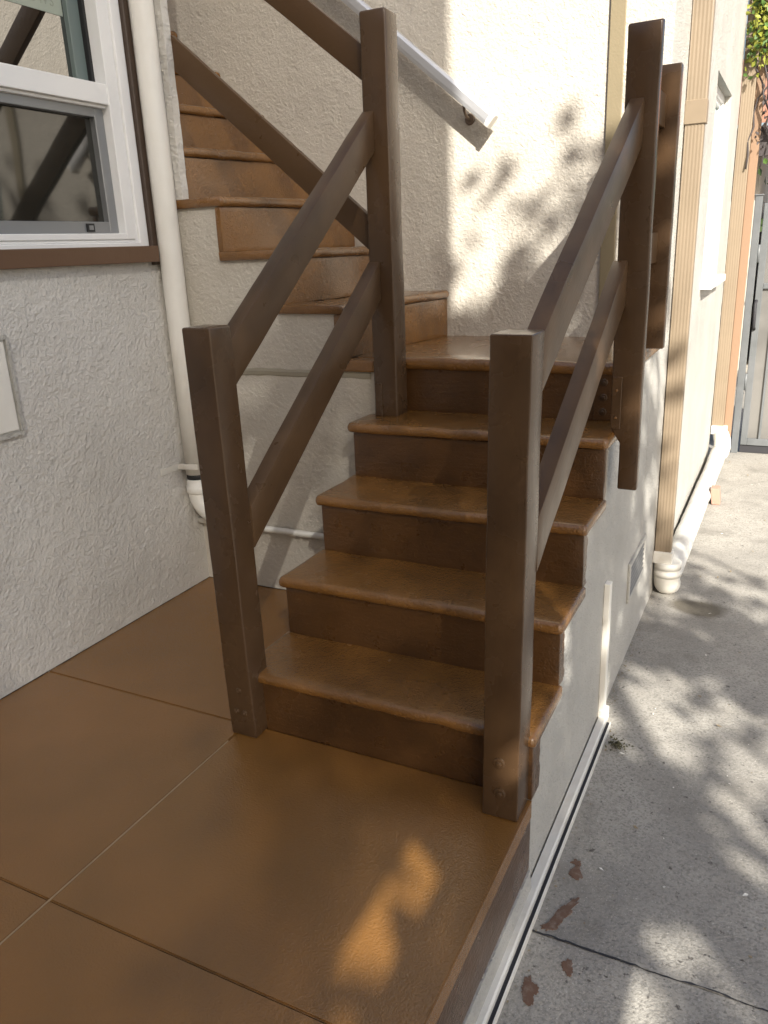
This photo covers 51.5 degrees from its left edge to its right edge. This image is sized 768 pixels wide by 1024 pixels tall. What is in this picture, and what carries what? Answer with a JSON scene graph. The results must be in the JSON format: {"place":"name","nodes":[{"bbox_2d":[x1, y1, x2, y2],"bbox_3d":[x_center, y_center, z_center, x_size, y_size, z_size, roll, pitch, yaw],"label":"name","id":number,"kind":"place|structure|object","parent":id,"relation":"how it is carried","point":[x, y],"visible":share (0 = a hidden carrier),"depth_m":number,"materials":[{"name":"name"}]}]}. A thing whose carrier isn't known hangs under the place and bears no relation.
{"place":"outdoors","nodes":[
{"label":"outdoors","id":0,"kind":"place"},
{"bbox_2d":[0,577,531,1023],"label":"patio","id":1,"kind":"structure","parent":0,"point":[266,876],"depth_m":1.79,"materials":[{"name":"brown paint"}]},
{"bbox_2d":[0,741,227,944],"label":"patio joint","id":2,"kind":"object","parent":1,"relation":"on","point":[54,895],"visible":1,"depth_m":1.83,"materials":[{"name":"beige concrete"}]},
{"bbox_2d":[483,18,683,821],"bbox_3d":[0.576,-0.335,2.148,0.174,1.809,1.378,7,20,26],"label":"railing","id":3,"kind":"object","parent":1,"relation":"on","point":[635,176],"visible":1,"depth_m":1.84,"materials":[{"name":"brown paint"}]},
{"bbox_2d":[496,350,767,1023],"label":"path","id":4,"kind":"structure","parent":0,"point":[699,919],"depth_m":2.26,"materials":[{"name":"concrete"}]},
{"bbox_2d":[521,975,538,1005],"bbox_3d":[0.325,1.067,1.775,0.041,0.005,0.078,7,20,26],"label":"paint spot","id":5,"kind":"object","parent":4,"relation":"on","point":[530,989],"visible":1,"depth_m":1.77,"materials":[{"name":"brown paint"}]},
{"bbox_2d":[476,717,610,1023],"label":"floor channel","id":6,"kind":"object","parent":4,"relation":"on","point":[541,880],"visible":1,"depth_m":2.07,"materials":[{"name":"white plastic"}]},
{"bbox_2d":[540,923,559,929],"bbox_3d":[0.405,1.010,1.937,0.051,0.005,0.022,-1,18,4],"label":"paint spot","id":7,"kind":"object","parent":4,"relation":"on","point":[548,926],"visible":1,"depth_m":1.94,"materials":[{"name":"brown paint"}]},
{"bbox_2d":[545,897,579,930],"bbox_3d":[0.442,0.996,1.974,0.146,0.005,0.032,-18,24,-39],"label":"paint spot","id":8,"kind":"object","parent":4,"relation":"on","point":[561,913],"visible":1,"depth_m":1.97,"materials":[{"name":"brown paint"}]},
{"bbox_2d":[561,958,572,976],"bbox_3d":[0.420,1.046,1.827,0.028,0.005,0.051,1,19,11],"label":"paint spot","id":9,"kind":"object","parent":4,"relation":"on","point":[567,964],"visible":1,"depth_m":1.83,"materials":[{"name":"brown paint"}]},
{"bbox_2d":[570,859,580,865],"bbox_3d":[0.517,0.940,2.134,0.029,0.005,0.024,15,25,43],"label":"paint spot","id":10,"kind":"object","parent":4,"relation":"on","point":[576,862],"visible":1,"depth_m":2.13,"materials":[{"name":"brown paint"}]},
{"bbox_2d":[569,865,582,880],"bbox_3d":[0.508,0.952,2.099,0.039,0.005,0.052,7,20,26],"label":"paint spot","id":11,"kind":"object","parent":4,"relation":"on","point":[575,873],"visible":1,"depth_m":2.10,"materials":[{"name":"brown paint"}]},
{"bbox_2d":[605,734,633,751],"bbox_3d":[0.762,0.760,2.610,0.085,0.019,0.095,-10,20,-21],"label":"weed","id":12,"kind":"object","parent":4,"relation":"on","point":[617,744],"visible":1,"depth_m":2.60,"materials":[{"name":"green"}]},
{"bbox_2d":[507,461,767,1002],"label":"litter","id":13,"kind":"object","parent":4,"relation":"on","point":[744,894],"visible":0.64,"depth_m":2.56,"materials":[{"name":"brown"}]},
{"bbox_2d":[532,929,767,1011],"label":"path crack","id":14,"kind":"object","parent":4,"relation":"on","point":[591,950],"visible":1,"depth_m":1.83,"materials":[{"name":"grey concrete"}]},
{"bbox_2d":[653,425,730,593],"bbox_3d":[1.912,-0.126,4.793,0.154,0.237,2.785,7,20,26],"label":"drain pipe","id":15,"kind":"object","parent":4,"relation":"on","point":[668,569],"visible":0.96,"depth_m":4.33,"materials":[{"name":"white plastic"}]},
{"bbox_2d":[711,485,720,504],"bbox_3d":[2.047,-0.105,4.910,0.061,0.103,0.080,7,20,26],"label":"brick","id":16,"kind":"object","parent":4,"relation":"on","point":[715,494],"visible":1,"depth_m":4.88,"materials":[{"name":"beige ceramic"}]},
{"bbox_2d":[730,194,763,452],"bbox_3d":[2.624,-1.321,5.768,0.060,1.827,0.062,7,20,26],"label":"gate post","id":17,"kind":"object","parent":4,"relation":"on","point":[747,313],"visible":0.92,"depth_m":5.73,"materials":[{"name":"grey paint"}]},
{"bbox_2d":[739,203,767,453],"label":"gate","id":18,"kind":"structure","parent":17,"relation":"attached to","point":[754,434],"depth_m":5.82,"materials":[{"name":"grey paint"}]},
{"bbox_2d":[758,158,767,231],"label":"bush","id":19,"kind":"object","parent":4,"relation":"on","point":[765,160],"visible":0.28,"depth_m":7.43,"materials":[{"name":"green plant"}]},
{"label":"ground","id":20,"kind":"structure","parent":0,"visible":0},
{"bbox_2d":[0,0,748,699],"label":"house","id":21,"kind":"structure","parent":20,"relation":"on","point":[102,534],"depth_m":2.88,"materials":[{"name":"paint"}]},
{"bbox_2d":[0,0,159,269],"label":"window","id":22,"kind":"structure","parent":21,"relation":"in","point":[71,191],"depth_m":2.55,"materials":[{"name":"white plastic"}]},
{"bbox_2d":[128,0,205,519],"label":"drainpipe","id":23,"kind":"object","parent":21,"relation":"attached to","point":[147,58],"visible":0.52,"depth_m":2.81,"materials":[{"name":"white plastic"}]},
{"bbox_2d":[198,517,323,539],"bbox_3d":[-0.392,0.074,3.083,0.810,0.025,0.026,7,20,26],"label":"conduit","id":24,"kind":"object","parent":21,"relation":"attached to","point":[293,532],"visible":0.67,"depth_m":3.06,"materials":[{"name":"white plastic"}]},
{"bbox_2d":[341,0,497,128],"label":"wall handrail","id":25,"kind":"object","parent":21,"relation":"attached to","point":[474,106],"depth_m":2.97,"materials":[{"name":"grey metal"}]},
{"bbox_2d":[654,0,715,552],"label":"downspout","id":26,"kind":"object","parent":21,"relation":"attached to","point":[699,69],"visible":1,"depth_m":3.22,"materials":[{"name":"beige paint"}]},
{"bbox_2d":[700,85,725,289],"bbox_3d":[1.856,-1.824,4.483,0.150,1.049,0.939,7,20,26],"label":"window","id":27,"kind":"structure","parent":21,"relation":"in","point":[708,284],"depth_m":4.80,"materials":[{"name":"white plastic"}]},
{"bbox_2d":[711,0,762,425],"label":"post","id":28,"kind":"object","parent":21,"relation":"attached to","point":[746,109],"visible":0.94,"depth_m":5.46,"materials":[{"name":"beige paint"}]},
{"bbox_2d":[724,0,767,436],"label":"corner post","id":29,"kind":"object","parent":21,"relation":"attached to","point":[744,254],"visible":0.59,"depth_m":5.49,"materials":[{"name":"brown paint"}]},
{"bbox_2d":[743,0,767,168],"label":"vine","id":30,"kind":"object","parent":29,"relation":"attached to","point":[757,41],"visible":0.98,"depth_m":5.04,"materials":[{"name":"green plant"}]},
{"bbox_2d":[170,30,657,877],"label":"staircase","id":31,"kind":"structure","parent":20,"relation":"on","point":[378,650],"depth_m":2.49,"materials":[{"name":"brown paint"}]},
{"bbox_2d":[171,0,407,737],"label":"railing","id":32,"kind":"object","parent":31,"relation":"on","point":[238,512],"visible":0.98,"depth_m":2.29,"materials":[{"name":"brown paint"}]},
{"bbox_2d":[597,580,612,719],"bbox_3d":[0.747,0.477,2.674,0.030,0.519,0.056,7,20,26],"label":"wall conduit","id":33,"kind":"object","parent":31,"relation":"attached to","point":[603,709],"depth_m":2.66,"materials":[{"name":"white plastic"}]},
{"bbox_2d":[436,821,529,1023],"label":"patio edge","id":34,"kind":"object","parent":20,"relation":"on","point":[463,992],"visible":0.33,"depth_m":1.71,"materials":[{"name":"brown paint"}]},
{"bbox_2d":[462,870,530,1023],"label":"patio footing","id":35,"kind":"object","parent":20,"relation":"on","point":[479,998],"visible":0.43,"depth_m":1.80,"materials":[{"name":"white paint"}]},
{"bbox_2d":[716,60,767,369],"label":"house","id":36,"kind":"structure","parent":20,"relation":"on","point":[761,188],"depth_m":9.37,"materials":[{"name":"beige paint"}]}
]}

